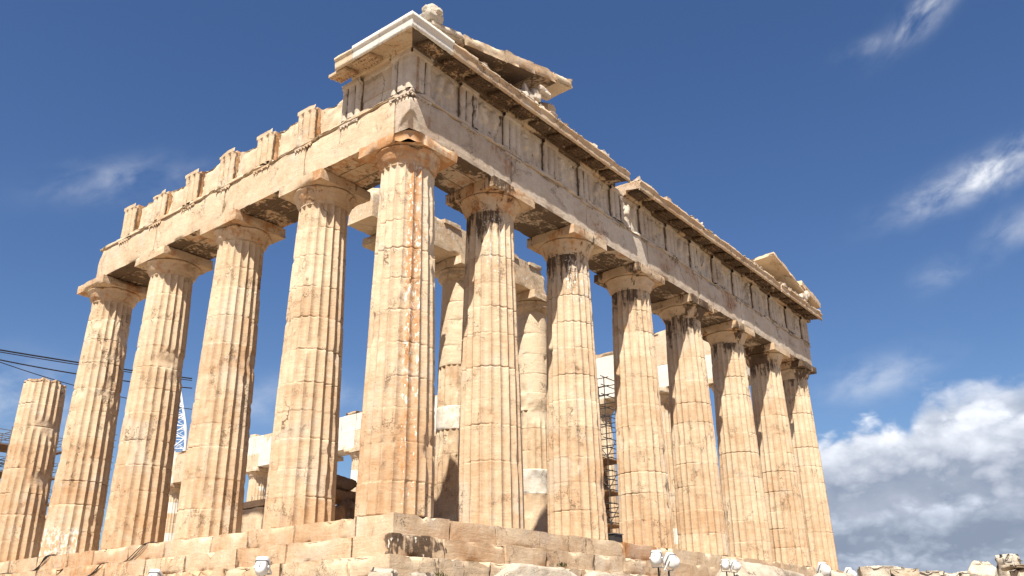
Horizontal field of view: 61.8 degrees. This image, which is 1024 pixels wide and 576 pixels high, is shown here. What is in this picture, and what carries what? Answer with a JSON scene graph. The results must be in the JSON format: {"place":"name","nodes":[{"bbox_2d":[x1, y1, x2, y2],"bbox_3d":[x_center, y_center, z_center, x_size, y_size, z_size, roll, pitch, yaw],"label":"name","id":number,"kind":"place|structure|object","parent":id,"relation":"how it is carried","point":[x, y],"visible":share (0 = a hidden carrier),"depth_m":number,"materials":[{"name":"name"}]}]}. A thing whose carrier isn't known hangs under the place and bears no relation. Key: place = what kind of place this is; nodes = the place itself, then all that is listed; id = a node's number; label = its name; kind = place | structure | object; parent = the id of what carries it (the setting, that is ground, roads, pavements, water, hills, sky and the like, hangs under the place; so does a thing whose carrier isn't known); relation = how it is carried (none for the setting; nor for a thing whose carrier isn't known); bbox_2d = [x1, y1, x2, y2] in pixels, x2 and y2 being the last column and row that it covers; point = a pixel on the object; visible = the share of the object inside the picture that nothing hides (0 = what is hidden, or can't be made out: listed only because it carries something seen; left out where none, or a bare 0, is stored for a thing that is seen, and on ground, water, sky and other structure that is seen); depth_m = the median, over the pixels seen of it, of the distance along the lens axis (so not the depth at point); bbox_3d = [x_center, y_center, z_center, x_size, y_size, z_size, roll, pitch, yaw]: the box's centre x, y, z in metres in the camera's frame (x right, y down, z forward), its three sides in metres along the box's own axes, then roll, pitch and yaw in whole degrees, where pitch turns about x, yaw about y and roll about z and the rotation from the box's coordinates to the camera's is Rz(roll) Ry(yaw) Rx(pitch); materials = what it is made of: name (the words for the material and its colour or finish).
{"place":"outdoors","nodes":[
{"label":"outdoors","id":0,"kind":"place"},
{"bbox_2d":[0,349,191,378],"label":"crane rope","id":1,"kind":"object","parent":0,"point":[60,359],"visible":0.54,"depth_m":61.42,"materials":[{"name":"black metal"}]},
{"bbox_2d":[368,567,397,575],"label":"stone block","id":2,"kind":"object","parent":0,"point":[374,571],"depth_m":15.52,"materials":[{"name":"stone"}]},
{"bbox_2d":[410,572,433,575],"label":"stone block","id":3,"kind":"object","parent":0,"point":[421,574],"depth_m":16.14,"materials":[{"name":"stone"}]},
{"bbox_2d":[0,0,1023,575],"label":"sky","id":4,"kind":"structure","parent":0,"point":[874,147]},
{"bbox_3d":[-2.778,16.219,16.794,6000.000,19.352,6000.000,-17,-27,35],"label":"ground","id":5,"kind":"structure","parent":0,"visible":0},
{"bbox_2d":[148,569,162,575],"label":"floodlight","id":6,"kind":"object","parent":5,"relation":"on","point":[155,572],"visible":1,"depth_m":18.80,"materials":[{"name":"white paint"}]},
{"bbox_2d":[174,390,186,454],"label":"crane","id":7,"kind":"object","parent":5,"relation":"on","point":[184,438],"visible":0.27,"depth_m":101.21,"materials":[{"name":"paint"}]},
{"bbox_2d":[254,556,271,575],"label":"floodlight","id":8,"kind":"object","parent":5,"relation":"on","point":[262,565],"visible":1,"depth_m":16.56,"materials":[{"name":"white paint"}]},
{"bbox_2d":[0,3,843,575],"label":"ruined temple","id":9,"kind":"structure","parent":5,"relation":"on","point":[508,467],"depth_m":28.40,"materials":[{"name":"stone"}]},
{"bbox_2d":[1,555,53,573],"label":"cable","id":10,"kind":"object","parent":9,"relation":"on","point":[34,570],"visible":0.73,"depth_m":29.60,"materials":[{"name":"black rubber"}]},
{"bbox_2d":[0,426,62,506],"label":"scaffold","id":11,"kind":"object","parent":9,"relation":"on","point":[4,447],"visible":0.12,"depth_m":61.67,"materials":[{"name":"metal"}]},
{"bbox_2d":[0,352,191,380],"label":"crane rope","id":12,"kind":"object","parent":9,"relation":"on","point":[60,361],"visible":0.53,"depth_m":61.42,"materials":[{"name":"black metal"}]},
{"bbox_2d":[0,362,191,409],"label":"crane rope","id":13,"kind":"object","parent":9,"relation":"attached to","point":[57,380],"visible":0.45,"depth_m":60.83,"materials":[{"name":"black metal"}]},
{"bbox_2d":[0,359,191,388],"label":"crane rope","id":14,"kind":"object","parent":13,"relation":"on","point":[58,370],"visible":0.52,"depth_m":61.05,"materials":[{"name":"black metal"}]},
{"bbox_2d":[88,542,153,575],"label":"cable","id":15,"kind":"object","parent":9,"relation":"on","point":[124,561],"visible":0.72,"depth_m":25.86,"materials":[{"name":"black rubber"}]},
{"bbox_2d":[90,542,158,575],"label":"cable","id":16,"kind":"object","parent":9,"relation":"on","point":[131,558],"visible":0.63,"depth_m":25.78,"materials":[{"name":"black rubber"}]},
{"bbox_2d":[557,562,566,566],"bbox_3d":[1.273,6.982,21.622,0.239,0.102,0.333,-17,-27,35],"label":"weed","id":17,"kind":"object","parent":9,"relation":"on","point":[563,564],"visible":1,"depth_m":21.61,"materials":[{"name":"green plant"}]},
{"bbox_2d":[598,375,618,532],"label":"scaffold","id":18,"kind":"object","parent":9,"relation":"on","point":[607,462],"visible":0.39,"depth_m":43.64,"materials":[{"name":"metal"}]},
{"bbox_2d":[608,533,623,542],"bbox_3d":[3.311,8.158,27.787,0.410,0.330,0.560,-17,-27,35],"label":"junction box","id":19,"kind":"object","parent":9,"relation":"on","point":[616,537],"visible":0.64,"depth_m":27.63,"materials":[{"name":"metal"}]},
{"bbox_3d":[-6.402,9.168,30.884,1.733,1.001,1.906,-17,-27,35],"label":"stone block","id":20,"kind":"object","parent":9,"relation":"on","visible":0},
{"bbox_2d":[335,500,354,520],"bbox_3d":[-5.921,8.080,30.520,0.944,1.025,0.866,-17,-27,35],"label":"boulder","id":21,"kind":"object","parent":20,"relation":"on","point":[344,509],"visible":0.41,"depth_m":30.20,"materials":[{"name":"brown stone"}]},
{"bbox_2d":[434,571,447,575],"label":"weed","id":22,"kind":"object","parent":5,"relation":"on","point":[440,574],"visible":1,"depth_m":17.62,"materials":[{"name":"plant"}]},
{"bbox_2d":[494,563,576,575],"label":"boulder","id":23,"kind":"object","parent":5,"relation":"on","point":[517,569],"visible":1,"depth_m":17.60,"materials":[{"name":"stone"}]},
{"bbox_2d":[584,571,620,575],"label":"boulder","id":24,"kind":"object","parent":5,"relation":"on","point":[593,573],"visible":1,"depth_m":19.80,"materials":[{"name":"stone"}]},
{"bbox_2d":[649,550,664,575],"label":"floodlight","id":25,"kind":"object","parent":5,"relation":"on","point":[656,558],"visible":1,"depth_m":20.59,"materials":[{"name":"white paint"}]},
{"bbox_2d":[662,552,679,575],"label":"floodlight","id":26,"kind":"object","parent":5,"relation":"on","point":[671,560],"visible":0.98,"depth_m":21.14,"materials":[{"name":"white paint"}]},
{"bbox_2d":[720,559,730,575],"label":"floodlight","id":27,"kind":"object","parent":5,"relation":"on","point":[725,564],"visible":1,"depth_m":22.64,"materials":[{"name":"white paint"}]},
{"bbox_2d":[715,558,803,575],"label":"boulder","id":28,"kind":"object","parent":5,"relation":"on","point":[752,569],"visible":0.91,"depth_m":24.05,"materials":[{"name":"stone"}]},
{"bbox_2d":[730,560,740,575],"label":"floodlight","id":29,"kind":"object","parent":28,"relation":"on","point":[735,565],"visible":0.93,"depth_m":23.18,"materials":[{"name":"white paint"}]},
{"bbox_2d":[813,571,853,575],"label":"boulder","id":30,"kind":"object","parent":5,"relation":"on","point":[835,574],"visible":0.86,"depth_m":28.00,"materials":[{"name":"stone"}]},
{"bbox_2d":[816,562,830,575],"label":"floodlight","id":31,"kind":"object","parent":30,"relation":"on","point":[824,568],"visible":1,"depth_m":27.93,"materials":[{"name":"white paint"}]},
{"bbox_2d":[844,567,856,575],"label":"floodlight","id":32,"kind":"object","parent":5,"relation":"on","point":[850,570],"visible":0.71,"depth_m":30.43,"materials":[{"name":"white paint"}]},
{"bbox_2d":[857,565,893,575],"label":"ruin block","id":33,"kind":"object","parent":5,"relation":"on","point":[878,570],"depth_m":26.13,"materials":[{"name":"stone"}]},
{"bbox_2d":[890,568,919,575],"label":"ruin block","id":34,"kind":"object","parent":5,"relation":"on","point":[905,572],"depth_m":25.83,"materials":[{"name":"stone"}]},
{"bbox_2d":[920,571,940,575],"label":"ruin block","id":35,"kind":"object","parent":5,"relation":"on","point":[929,573],"depth_m":26.46,"materials":[{"name":"stone"}]},
{"bbox_2d":[926,570,946,575],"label":"ruin block","id":36,"kind":"object","parent":5,"relation":"on","point":[942,573],"depth_m":27.20,"materials":[{"name":"stone"}]},
{"bbox_2d":[946,571,967,575],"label":"ruin block","id":37,"kind":"object","parent":5,"relation":"on","point":[952,574],"depth_m":27.88,"materials":[{"name":"stone"}]},
{"bbox_2d":[959,571,968,575],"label":"ruin block","id":38,"kind":"object","parent":5,"relation":"on","point":[964,573],"depth_m":27.70,"materials":[{"name":"stone"}]},
{"bbox_2d":[968,560,997,575],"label":"boulder","id":39,"kind":"object","parent":5,"relation":"on","point":[987,568],"visible":0.95,"depth_m":27.49,"materials":[{"name":"stone"}]},
{"bbox_2d":[972,561,981,564],"bbox_3d":[15.225,9.020,27.937,0.314,0.200,0.255,19,-29,-40],"label":"boulder","id":40,"kind":"object","parent":39,"relation":"on","point":[976,562],"visible":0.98,"depth_m":27.86,"materials":[{"name":"stone"}]},
{"bbox_2d":[995,554,1021,575],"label":"ruin block","id":41,"kind":"object","parent":5,"relation":"on","point":[1004,559],"depth_m":26.53,"materials":[{"name":"stone"}]},
{"bbox_2d":[1009,568,1023,575],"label":"ruin block","id":42,"kind":"object","parent":5,"relation":"on","point":[1018,572],"depth_m":25.44,"materials":[{"name":"stone"}]},
{"bbox_2d":[1001,564,1023,570],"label":"ruin block","id":43,"kind":"object","parent":42,"relation":"on","point":[1011,567],"depth_m":25.62,"materials":[{"name":"stone"}]},
{"bbox_3d":[-5.922,8.449,31.426,0.966,0.922,0.759,-17,-27,35],"label":"boulder","id":44,"kind":"object","parent":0,"visible":0},
{"bbox_2d":[335,489,355,504],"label":"stone block","id":45,"kind":"structure","parent":44,"relation":"on","point":[341,495],"depth_m":30.78,"materials":[{"name":"beige stone"}]},
{"bbox_2d":[336,475,356,490],"bbox_3d":[-6.387,7.199,31.471,1.103,0.688,1.192,-17,-27,35],"label":"boulder","id":46,"kind":"object","parent":45,"relation":"on","point":[343,483],"visible":0.52,"depth_m":31.20,"materials":[{"name":"brown stone"}]}
]}

